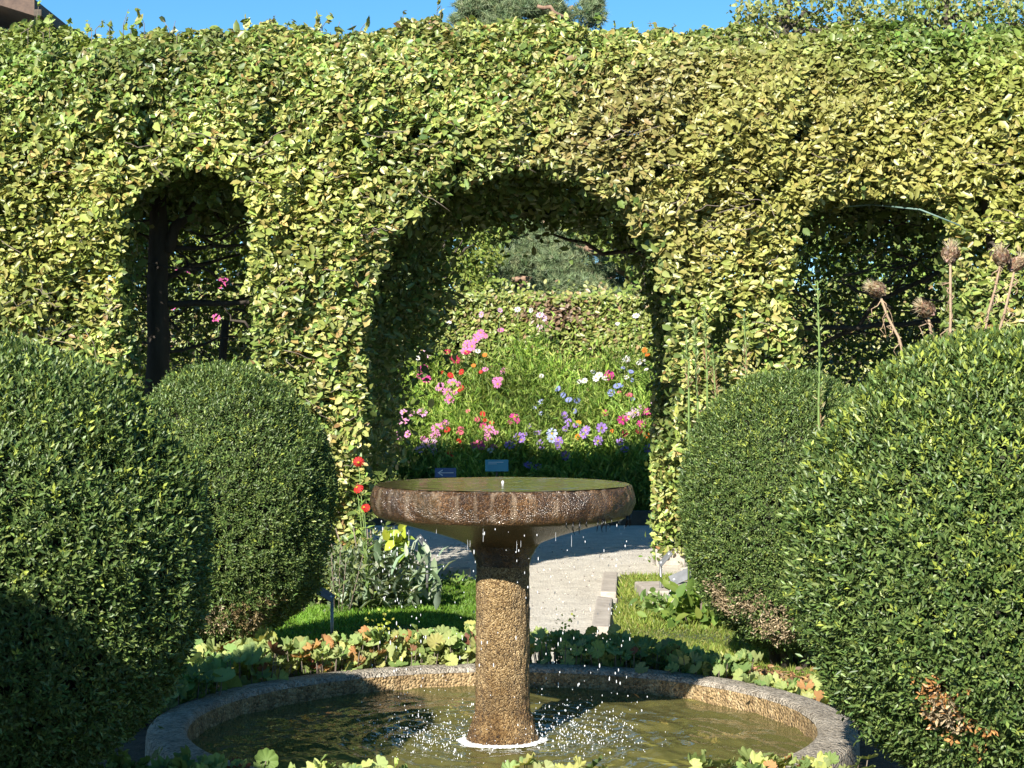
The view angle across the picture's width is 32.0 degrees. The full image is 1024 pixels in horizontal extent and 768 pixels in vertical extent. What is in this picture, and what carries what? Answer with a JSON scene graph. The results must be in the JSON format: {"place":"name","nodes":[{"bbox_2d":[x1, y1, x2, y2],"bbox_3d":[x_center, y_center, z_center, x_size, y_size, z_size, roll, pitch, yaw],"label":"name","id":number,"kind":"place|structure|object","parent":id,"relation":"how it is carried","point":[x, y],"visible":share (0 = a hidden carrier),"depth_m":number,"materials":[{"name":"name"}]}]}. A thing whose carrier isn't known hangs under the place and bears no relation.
{"place":"outdoors","nodes":[
{"label":"outdoors","id":0,"kind":"place"},
{"bbox_2d":[0,0,77,342],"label":"house","id":1,"kind":"structure","parent":0,"point":[13,11],"depth_m":21.52,"materials":[{"name":"paint"}]},
{"bbox_2d":[165,578,475,675],"bbox_3d":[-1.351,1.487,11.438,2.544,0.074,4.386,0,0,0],"label":"lawn","id":2,"kind":"structure","parent":0,"point":[310,618],"depth_m":11.49,"materials":[{"name":"green plant"}]},
{"bbox_2d":[315,588,335,633],"bbox_3d":[-1.052,1.325,9.990,0.125,0.404,0.075,0,0,0],"label":"plant stake","id":3,"kind":"object","parent":2,"relation":"on","point":[327,595],"visible":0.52,"depth_m":9.99,"materials":[{"name":"metal"}]},
{"bbox_2d":[303,539,384,615],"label":"weed plant","id":4,"kind":"object","parent":2,"relation":"on","point":[346,576],"visible":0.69,"depth_m":11.67,"materials":[{"name":"green plant"}]},
{"bbox_2d":[349,457,379,607],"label":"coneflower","id":5,"kind":"object","parent":2,"relation":"on","point":[364,507],"visible":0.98,"depth_m":11.78,"materials":[{"name":"green plant"}]},
{"bbox_2d":[323,524,456,610],"bbox_3d":[-0.973,1.212,12.016,1.196,0.628,0.861,0,0,0],"label":"silver plant","id":6,"kind":"object","parent":2,"relation":"on","point":[392,562],"visible":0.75,"depth_m":11.89,"materials":[{"name":"green plant"}]},
{"bbox_2d":[417,534,429,592],"bbox_3d":[-0.625,1.291,12.590,0.093,0.461,0.066,0,0,0],"label":"plant stake","id":7,"kind":"object","parent":2,"relation":"on","point":[421,539],"visible":0.56,"depth_m":12.60,"materials":[{"name":"metal"}]},
{"bbox_2d":[417,569,475,586],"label":"weed plant","id":8,"kind":"object","parent":2,"relation":"on","point":[451,579],"visible":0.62,"depth_m":13.35,"materials":[{"name":"green plant"}]},
{"bbox_2d":[86,575,909,767],"bbox_3d":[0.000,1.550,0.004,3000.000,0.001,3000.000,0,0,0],"label":"ground","id":9,"kind":"structure","parent":0,"point":[136,748],"depth_m":7.44,"materials":[{"name":"soil"}]},
{"bbox_2d":[0,327,221,767],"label":"box bush","id":10,"kind":"object","parent":9,"relation":"on","point":[106,532],"visible":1,"depth_m":5.81,"materials":[{"name":"green plant"}]},
{"bbox_2d":[90,744,278,767],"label":"leafy clump","id":11,"kind":"object","parent":9,"relation":"on","point":[266,758],"visible":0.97,"depth_m":6.45,"materials":[{"name":"green plant"}]},
{"bbox_2d":[143,653,241,724],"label":"leafy clump","id":12,"kind":"object","parent":9,"relation":"on","point":[217,670],"visible":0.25,"depth_m":8.18,"materials":[{"name":"green plant"}]},
{"bbox_2d":[88,216,300,309],"bbox_3d":[-4.440,-0.729,25.285,3.802,4.464,1.868,0,0,0],"label":"leafy tree","id":13,"kind":"object","parent":9,"relation":"on","point":[179,260],"visible":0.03,"depth_m":24.90,"materials":[{"name":"green plant"}]},
{"bbox_2d":[146,356,342,645],"bbox_3d":[-1.490,0.694,9.192,1.207,1.683,1.213,0,0,39],"label":"box bush","id":14,"kind":"object","parent":9,"relation":"on","point":[262,449],"visible":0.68,"depth_m":8.85,"materials":[{"name":"green plant"}]},
{"bbox_2d":[185,624,306,691],"bbox_3d":[-1.340,1.373,8.742,0.590,0.320,0.732,0,0,19],"label":"leafy clump","id":15,"kind":"object","parent":9,"relation":"on","point":[250,658],"visible":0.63,"depth_m":8.64,"materials":[{"name":"green plant"}]},
{"bbox_2d":[267,632,394,676],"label":"leafy clump","id":16,"kind":"object","parent":9,"relation":"on","point":[324,656],"visible":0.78,"depth_m":8.99,"materials":[{"name":"green plant"}]},
{"bbox_2d":[288,754,421,767],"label":"leafy clump","id":17,"kind":"object","parent":9,"relation":"on","point":[382,761],"visible":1,"depth_m":6.07,"materials":[{"name":"green plant"}]},
{"bbox_2d":[330,608,458,667],"bbox_3d":[-0.608,1.355,9.281,0.673,0.352,0.621,0,0,0],"label":"leafy clump","id":18,"kind":"object","parent":9,"relation":"on","point":[404,643],"visible":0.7,"depth_m":9.14,"materials":[{"name":"green plant"}]},
{"bbox_2d":[397,567,470,580],"bbox_3d":[-0.628,1.467,13.753,0.622,0.101,0.147,0,0,-2],"label":"kerb stone","id":19,"kind":"object","parent":9,"relation":"on","point":[467,571],"visible":0.27,"depth_m":13.69,"materials":[{"name":"grey stone"}]},
{"bbox_2d":[362,214,526,281],"bbox_3d":[-1.358,-0.904,27.618,3.286,4.802,1.971,0,0,0],"label":"leafy tree","id":20,"kind":"object","parent":9,"relation":"on","point":[498,241],"visible":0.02,"depth_m":27.54,"materials":[{"name":"green plant"}]},
{"bbox_2d":[418,620,475,664],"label":"leafy clump","id":21,"kind":"object","parent":9,"relation":"on","point":[456,643],"visible":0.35,"depth_m":9.21,"materials":[{"name":"green plant"}]},
{"bbox_2d":[421,214,511,295],"bbox_3d":[-1.057,-0.658,25.688,2.280,4.313,1.366,0,0,9],"label":"shrub","id":22,"kind":"object","parent":9,"relation":"on","point":[476,272],"visible":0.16,"depth_m":25.45,"materials":[{"name":"green plant"}]},
{"bbox_2d":[145,477,859,767],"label":"fountain","id":23,"kind":"object","parent":9,"relation":"on","point":[469,518],"visible":0.92,"depth_m":8.33,"materials":[{"name":"stone"}]},
{"bbox_2d":[193,687,807,767],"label":"pool water","id":24,"kind":"structure","parent":23,"relation":"in","point":[708,707],"depth_m":7.99,"materials":[{"name":"green liquid"}]},
{"bbox_2d":[372,520,631,755],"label":"falling drops","id":25,"kind":"object","parent":24,"relation":"on","point":[497,632],"visible":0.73,"depth_m":7.49,"materials":[{"name":"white liquid"}]},
{"bbox_2d":[456,737,548,748],"bbox_3d":[-0.046,1.527,7.652,0.332,0.014,0.358,0,0,43],"label":"foam","id":26,"kind":"object","parent":24,"relation":"on","point":[465,741],"visible":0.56,"depth_m":7.54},
{"bbox_2d":[343,668,665,763],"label":"splash drops","id":27,"kind":"object","parent":24,"relation":"on","point":[586,732],"visible":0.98,"depth_m":7.61,"materials":[{"name":"white liquid"}]},
{"bbox_2d":[376,477,629,491],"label":"bowl water","id":28,"kind":"structure","parent":23,"relation":"in","point":[511,484],"depth_m":7.62,"materials":[{"name":"green liquid"}]},
{"bbox_2d":[566,514,630,534],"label":"algae strands","id":29,"kind":"object","parent":23,"relation":"hanging from","point":[627,520],"visible":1,"depth_m":7.31},
{"bbox_2d":[73,273,955,436],"bbox_3d":[-0.002,0.057,22.564,11.135,2.884,1.433,0,0,0],"label":"clipped hedge","id":30,"kind":"object","parent":9,"relation":"on","point":[600,313],"visible":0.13,"depth_m":22.03,"materials":[{"name":"green plant"}]},
{"bbox_2d":[365,510,668,524],"bbox_3d":[-0.001,1.426,19.007,9.506,0.165,0.081,0,0,0],"label":"kerb stone","id":31,"kind":"object","parent":9,"relation":"on","point":[639,517],"depth_m":18.97,"materials":[{"name":"grey stone"}]},
{"bbox_2d":[443,0,647,296],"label":"pine tree","id":32,"kind":"object","parent":9,"relation":"on","point":[538,269],"visible":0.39,"depth_m":27.41,"materials":[{"name":"green plant"}]},
{"bbox_2d":[501,752,607,767],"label":"leafy clump","id":33,"kind":"object","parent":9,"relation":"on","point":[531,760],"visible":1,"depth_m":6.11,"materials":[{"name":"green plant"}]},
{"bbox_2d":[529,608,620,673],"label":"leafy clump","id":34,"kind":"object","parent":9,"relation":"on","point":[566,651],"visible":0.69,"depth_m":9.24,"materials":[{"name":"green plant"}]},
{"bbox_2d":[567,629,685,677],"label":"leafy clump","id":35,"kind":"object","parent":9,"relation":"on","point":[608,650],"visible":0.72,"depth_m":9.08,"materials":[{"name":"green plant"}]},
{"bbox_2d":[560,218,726,295],"bbox_3d":[1.917,-0.683,26.537,2.670,4.351,1.655,0,0,11],"label":"leafy tree","id":36,"kind":"object","parent":9,"relation":"on","point":[616,259],"visible":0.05,"depth_m":26.46,"materials":[{"name":"green plant"}]},
{"bbox_2d":[634,643,763,681],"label":"leafy clump","id":37,"kind":"object","parent":9,"relation":"on","point":[698,660],"visible":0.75,"depth_m":8.85,"materials":[{"name":"green plant"}]},
{"bbox_2d":[733,668,831,705],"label":"leafy clump","id":38,"kind":"object","parent":9,"relation":"on","point":[809,689],"visible":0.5,"depth_m":8.47,"materials":[{"name":"green plant"}]},
{"bbox_2d":[688,746,877,767],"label":"leafy clump","id":39,"kind":"object","parent":9,"relation":"on","point":[825,760],"visible":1,"depth_m":6.11,"materials":[{"name":"green plant"}]},
{"bbox_2d":[726,0,894,190],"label":"leafy tree","id":40,"kind":"object","parent":9,"relation":"on","point":[785,21],"visible":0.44,"depth_m":24.89,"materials":[{"name":"green plant"}]},
{"bbox_2d":[789,215,1009,309],"bbox_3d":[5.433,-0.669,25.297,3.766,4.353,2.375,0,0,0],"label":"leafy tree","id":41,"kind":"object","parent":9,"relation":"on","point":[817,259],"visible":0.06,"depth_m":25.10,"materials":[{"name":"green plant"}]},
{"bbox_2d":[776,318,1023,767],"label":"box bush","id":42,"kind":"object","parent":9,"relation":"on","point":[906,492],"visible":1,"depth_m":5.94,"materials":[{"name":"green plant"}]},
{"bbox_2d":[863,238,1023,355],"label":"dried cardoon","id":43,"kind":"object","parent":9,"relation":"on","point":[1001,256],"visible":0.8,"depth_m":8.77,"materials":[{"name":"brown plant"}]},
{"bbox_2d":[871,0,1023,276],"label":"leafy tree","id":44,"kind":"object","parent":9,"relation":"on","point":[947,18],"visible":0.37,"depth_m":25.51,"materials":[{"name":"green plant"}]},
{"bbox_2d":[330,525,685,663],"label":"gravel path","id":45,"kind":"structure","parent":0,"point":[605,542],"depth_m":15.03,"materials":[{"name":"beige gravel"}]},
{"bbox_2d":[435,468,455,477],"bbox_3d":[-0.704,1.199,18.912,0.225,0.617,0.035,0,0,0],"label":"garden sign","id":46,"kind":"object","parent":45,"relation":"on","point":[445,472],"visible":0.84,"depth_m":18.90,"materials":[{"name":"blue plastic"}]},
{"bbox_2d":[485,460,507,476],"bbox_3d":[-0.161,1.155,18.931,0.245,0.705,0.036,0,0,0],"label":"garden sign","id":47,"kind":"object","parent":45,"relation":"on","point":[496,465],"visible":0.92,"depth_m":18.92,"materials":[{"name":"blue plastic"}]},
{"bbox_2d":[591,596,613,634],"bbox_3d":[0.589,1.496,11.554,0.118,0.065,1.506,0,0,4],"label":"kerb stone","id":48,"kind":"object","parent":45,"relation":"on","point":[601,620],"visible":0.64,"depth_m":11.37,"materials":[{"name":"grey stone"}]},
{"bbox_2d":[600,572,617,597],"bbox_3d":[0.728,1.494,13.304,0.118,0.054,1.355,0,0,4],"label":"kerb stone","id":49,"kind":"object","parent":45,"relation":"on","point":[609,585],"visible":0.89,"depth_m":13.01,"materials":[{"name":"grey stone"}]},
{"bbox_2d":[638,533,684,562],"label":"weed plant","id":50,"kind":"object","parent":45,"relation":"on","point":[654,556],"visible":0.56,"depth_m":14.88,"materials":[{"name":"green plant"}]},
{"bbox_2d":[653,547,684,565],"bbox_3d":[1.313,1.440,14.954,0.248,0.156,0.309,0,0,0],"label":"kerb stone","id":51,"kind":"object","parent":45,"relation":"on","point":[674,559],"visible":0.61,"depth_m":14.80,"materials":[{"name":"grey stone"}]},
{"bbox_2d":[0,0,1023,604],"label":"arched hedge","id":52,"kind":"object","parent":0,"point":[310,156],"visible":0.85,"depth_m":12.15,"materials":[{"name":"green plant"}]},
{"bbox_2d":[36,0,1023,309],"label":"sky","id":53,"kind":"structure","parent":0,"point":[194,14],"materials":[{"name":"blue"}]},
{"bbox_2d":[612,569,824,689],"bbox_3d":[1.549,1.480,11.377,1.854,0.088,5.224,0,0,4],"label":"lawn","id":54,"kind":"structure","parent":0,"point":[633,620],"depth_m":10.97,"materials":[{"name":"green plant"}]},
{"bbox_2d":[629,588,672,612],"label":"weed plant","id":55,"kind":"object","parent":54,"relation":"on","point":[659,598],"visible":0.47,"depth_m":11.73,"materials":[{"name":"green plant"}]},
{"bbox_2d":[635,581,687,602],"bbox_3d":[1.116,1.472,12.552,0.428,0.107,0.624,0,0,-4],"label":"kerb stone","id":56,"kind":"object","parent":54,"relation":"on","point":[640,586],"visible":0.26,"depth_m":12.57,"materials":[{"name":"grey stone"}]},
{"bbox_2d":[658,551,672,587],"bbox_3d":[1.066,1.340,12.390,0.101,0.364,0.062,0,0,0],"label":"plant stake","id":57,"kind":"object","parent":54,"relation":"on","point":[665,558],"visible":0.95,"depth_m":12.39,"materials":[{"name":"metal"}]},
{"bbox_2d":[668,568,690,595],"bbox_3d":[1.130,1.378,11.989,0.191,0.294,0.061,0,0,0],"label":"plant stake","id":58,"kind":"object","parent":54,"relation":"on","point":[681,576],"visible":0.48,"depth_m":11.99,"materials":[{"name":"metal"}]},
{"bbox_2d":[681,329,692,605],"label":"seed stalk","id":59,"kind":"object","parent":54,"relation":"on","point":[687,362],"visible":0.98,"depth_m":11.30,"materials":[{"name":"green plant"}]},
{"bbox_2d":[637,574,738,632],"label":"weed plant","id":60,"kind":"object","parent":54,"relation":"on","point":[701,611],"visible":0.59,"depth_m":11.13,"materials":[{"name":"green plant"}]},
{"bbox_2d":[691,318,700,605],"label":"seed stalk","id":61,"kind":"object","parent":54,"relation":"on","point":[696,378],"visible":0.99,"depth_m":11.45,"materials":[{"name":"green plant"}]},
{"bbox_2d":[700,304,710,406],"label":"seed stalk","id":62,"kind":"object","parent":54,"relation":"on","point":[705,352],"visible":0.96,"depth_m":11.49,"materials":[{"name":"green plant"}]},
{"bbox_2d":[709,348,719,397],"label":"seed stalk","id":63,"kind":"object","parent":54,"relation":"on","point":[713,369],"visible":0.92,"depth_m":11.39,"materials":[{"name":"green plant"}]},
{"bbox_2d":[633,662,813,697],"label":"fallen leaves","id":64,"kind":"object","parent":54,"relation":"on","point":[765,671],"visible":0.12,"depth_m":9.09,"materials":[{"name":"brown plant"}]},
{"bbox_2d":[740,312,751,376],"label":"seed stalk","id":65,"kind":"object","parent":54,"relation":"on","point":[745,346],"visible":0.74,"depth_m":11.40,"materials":[{"name":"green plant"}]},
{"bbox_2d":[675,361,853,671],"bbox_3d":[1.496,0.705,9.488,1.268,1.656,1.311,0,0,0],"label":"box bush","id":66,"kind":"object","parent":54,"relation":"on","point":[749,435],"visible":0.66,"depth_m":9.17,"materials":[{"name":"green plant"}]},
{"bbox_2d":[811,278,825,674],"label":"seed stalk","id":67,"kind":"object","parent":54,"relation":"on","point":[819,373],"visible":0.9,"depth_m":9.00,"materials":[{"name":"green plant"}]},
{"label":"flower bed soil","id":68,"kind":"structure","parent":0,"visible":0},
{"bbox_2d":[171,269,239,364],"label":"cosmos","id":69,"kind":"object","parent":68,"relation":"on","point":[219,316],"visible":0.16,"depth_m":21.51,"materials":[{"name":"pink plant"}]},
{"bbox_2d":[399,408,427,438],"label":"cosmos","id":70,"kind":"object","parent":68,"relation":"on","point":[418,411],"visible":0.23,"depth_m":20.16,"materials":[{"name":"pink plant"}]},
{"bbox_2d":[416,365,430,416],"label":"cosmos","id":71,"kind":"object","parent":68,"relation":"on","point":[427,376],"visible":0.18,"depth_m":20.74,"materials":[{"name":"pink plant"}]},
{"bbox_2d":[415,439,436,470],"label":"cosmos","id":72,"kind":"object","parent":68,"relation":"on","point":[417,447],"visible":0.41,"depth_m":19.68,"materials":[{"name":"pink plant"}]},
{"bbox_2d":[420,419,449,458],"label":"cosmos","id":73,"kind":"object","parent":68,"relation":"on","point":[439,425],"visible":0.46,"depth_m":19.93,"materials":[{"name":"pink plant"}]},
{"bbox_2d":[134,304,740,509],"bbox_3d":[-0.607,0.278,20.291,8.086,2.524,2.697,0,0,0],"label":"bed foliage","id":74,"kind":"object","parent":68,"relation":"on","point":[592,462],"visible":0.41,"depth_m":20.18,"materials":[{"name":"green plant"}]},
{"bbox_2d":[435,378,460,432],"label":"cosmos","id":75,"kind":"object","parent":68,"relation":"on","point":[444,389],"visible":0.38,"depth_m":20.52,"materials":[{"name":"pink plant"}]},
{"bbox_2d":[444,427,463,462],"bbox_3d":[-0.626,0.971,19.735,0.278,0.991,0.396,0,0,0],"label":"zinnia","id":76,"kind":"object","parent":68,"relation":"on","point":[448,430],"visible":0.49,"depth_m":19.74,"materials":[{"name":"red plant"}]},
{"bbox_2d":[445,349,470,390],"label":"cosmos","id":77,"kind":"object","parent":68,"relation":"on","point":[466,352],"visible":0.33,"depth_m":21.10,"materials":[{"name":"pink plant"}]},
{"bbox_2d":[440,369,481,413],"bbox_3d":[-0.566,0.642,20.785,0.423,1.643,0.422,0,0,-40],"label":"zinnia","id":78,"kind":"object","parent":68,"relation":"on","point":[451,375],"visible":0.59,"depth_m":20.78,"materials":[{"name":"red plant"}]},
{"bbox_2d":[454,410,479,458],"bbox_3d":[-0.536,0.874,20.033,0.376,1.182,0.285,0,0,-39],"label":"zinnia","id":79,"kind":"object","parent":68,"relation":"on","point":[461,432],"visible":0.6,"depth_m":19.93,"materials":[{"name":"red plant"}]},
{"bbox_2d":[460,336,479,407],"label":"cosmos","id":80,"kind":"object","parent":68,"relation":"on","point":[469,346],"visible":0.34,"depth_m":21.25,"materials":[{"name":"pink plant"}]},
{"bbox_2d":[470,422,486,463],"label":"cosmos","id":81,"kind":"object","parent":68,"relation":"on","point":[478,446],"visible":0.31,"depth_m":19.68,"materials":[{"name":"pink plant"}]},
{"bbox_2d":[464,328,503,386],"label":"cosmos","id":82,"kind":"object","parent":68,"relation":"on","point":[478,333],"visible":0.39,"depth_m":21.42,"materials":[{"name":"pink plant"}]},
{"bbox_2d":[479,308,502,390],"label":"cosmos","id":83,"kind":"object","parent":68,"relation":"on","point":[482,314],"visible":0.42,"depth_m":21.51,"materials":[{"name":"pink plant"}]},
{"bbox_2d":[484,425,500,458],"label":"cosmos","id":84,"kind":"object","parent":68,"relation":"on","point":[494,433],"visible":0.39,"depth_m":19.87,"materials":[{"name":"pink plant"}]},
{"bbox_2d":[482,367,505,430],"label":"cosmos","id":85,"kind":"object","parent":68,"relation":"on","point":[497,380],"visible":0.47,"depth_m":20.68,"materials":[{"name":"pink plant"}]},
{"bbox_2d":[507,413,519,447],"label":"cosmos","id":86,"kind":"object","parent":68,"relation":"on","point":[513,417],"visible":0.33,"depth_m":20.08,"materials":[{"name":"pink plant"}]},
{"bbox_2d":[504,432,527,475],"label":"cosmos","id":87,"kind":"object","parent":68,"relation":"on","point":[520,441],"visible":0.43,"depth_m":19.75,"materials":[{"name":"purple plant"}]},
{"bbox_2d":[514,307,534,386],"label":"cosmos","id":88,"kind":"object","parent":68,"relation":"on","point":[517,309],"visible":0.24,"depth_m":21.50,"materials":[{"name":"white plant"}]},
{"bbox_2d":[523,462,541,476],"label":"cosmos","id":89,"kind":"object","parent":68,"relation":"on","point":[526,465],"visible":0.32,"depth_m":19.39,"materials":[{"name":"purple plant"}]},
{"bbox_2d":[525,423,544,462],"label":"cosmos","id":90,"kind":"object","parent":68,"relation":"on","point":[538,440],"visible":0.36,"depth_m":19.83,"materials":[{"name":"purple plant"}]},
{"bbox_2d":[534,312,546,363],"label":"cosmos","id":91,"kind":"object","parent":68,"relation":"on","point":[539,315],"visible":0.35,"depth_m":21.51,"materials":[{"name":"white plant"}]},
{"bbox_2d":[546,428,557,446],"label":"cosmos","id":92,"kind":"object","parent":68,"relation":"on","point":[551,435],"visible":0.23,"depth_m":19.84,"materials":[{"name":"white plant"}]},
{"bbox_2d":[554,436,570,461],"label":"cosmos","id":93,"kind":"object","parent":68,"relation":"on","point":[558,441],"visible":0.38,"depth_m":19.68,"materials":[{"name":"purple plant"}]},
{"bbox_2d":[555,386,580,440],"bbox_3d":[0.665,0.741,20.420,0.241,1.447,0.508,0,0,-32],"label":"scabious","id":94,"kind":"object","parent":68,"relation":"on","point":[563,394],"visible":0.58,"depth_m":20.39,"materials":[{"name":"blue plant"}]},
{"bbox_2d":[562,411,578,457],"bbox_3d":[0.610,0.885,20.056,0.231,1.159,0.329,0,0,-26],"label":"scabious","id":95,"kind":"object","parent":68,"relation":"on","point":[567,425],"visible":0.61,"depth_m":20.01,"materials":[{"name":"purple plant"}]},
{"bbox_2d":[579,422,606,453],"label":"cosmos","id":96,"kind":"object","parent":68,"relation":"on","point":[585,429],"visible":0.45,"depth_m":19.92,"materials":[{"name":"purple plant"}]},
{"bbox_2d":[589,370,608,419],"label":"cosmos","id":97,"kind":"object","parent":68,"relation":"on","point":[597,377],"visible":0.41,"depth_m":20.74,"materials":[{"name":"white plant"}]},
{"bbox_2d":[604,370,614,453],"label":"cosmos","id":98,"kind":"object","parent":68,"relation":"on","point":[609,372],"visible":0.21,"depth_m":20.76,"materials":[{"name":"pink plant"}]},
{"bbox_2d":[603,391,631,441],"bbox_3d":[1.199,0.770,20.329,0.269,1.389,0.449,0,0,30],"label":"zinnia","id":99,"kind":"object","parent":68,"relation":"on","point":[630,394],"visible":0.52,"depth_m":20.39,"materials":[{"name":"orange plant"}]},
{"bbox_2d":[607,366,634,407],"bbox_3d":[1.319,0.628,20.677,0.363,1.672,0.553,0,0,19],"label":"scabious","id":100,"kind":"object","parent":68,"relation":"on","point":[619,384],"visible":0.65,"depth_m":20.59,"materials":[{"name":"blue plant"}]},
{"bbox_2d":[593,435,650,468],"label":"cosmos","id":101,"kind":"object","parent":68,"relation":"on","point":[647,450],"visible":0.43,"depth_m":19.71,"materials":[{"name":"purple plant"}]},
{"bbox_2d":[615,313,639,373],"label":"cosmos","id":102,"kind":"object","parent":68,"relation":"on","point":[634,315],"visible":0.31,"depth_m":21.52,"materials":[{"name":"white plant"}]},
{"bbox_2d":[617,408,650,439],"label":"cosmos","id":103,"kind":"object","parent":68,"relation":"on","point":[620,420],"visible":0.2,"depth_m":20.07,"materials":[{"name":"pink plant"}]},
{"bbox_2d":[622,356,647,406],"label":"cosmos","id":104,"kind":"object","parent":68,"relation":"on","point":[640,362],"visible":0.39,"depth_m":20.97,"materials":[{"name":"white plant"}]},
{"bbox_2d":[624,403,651,435],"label":"cosmos","id":105,"kind":"object","parent":68,"relation":"on","point":[632,410],"visible":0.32,"depth_m":20.17,"materials":[{"name":"white plant"}]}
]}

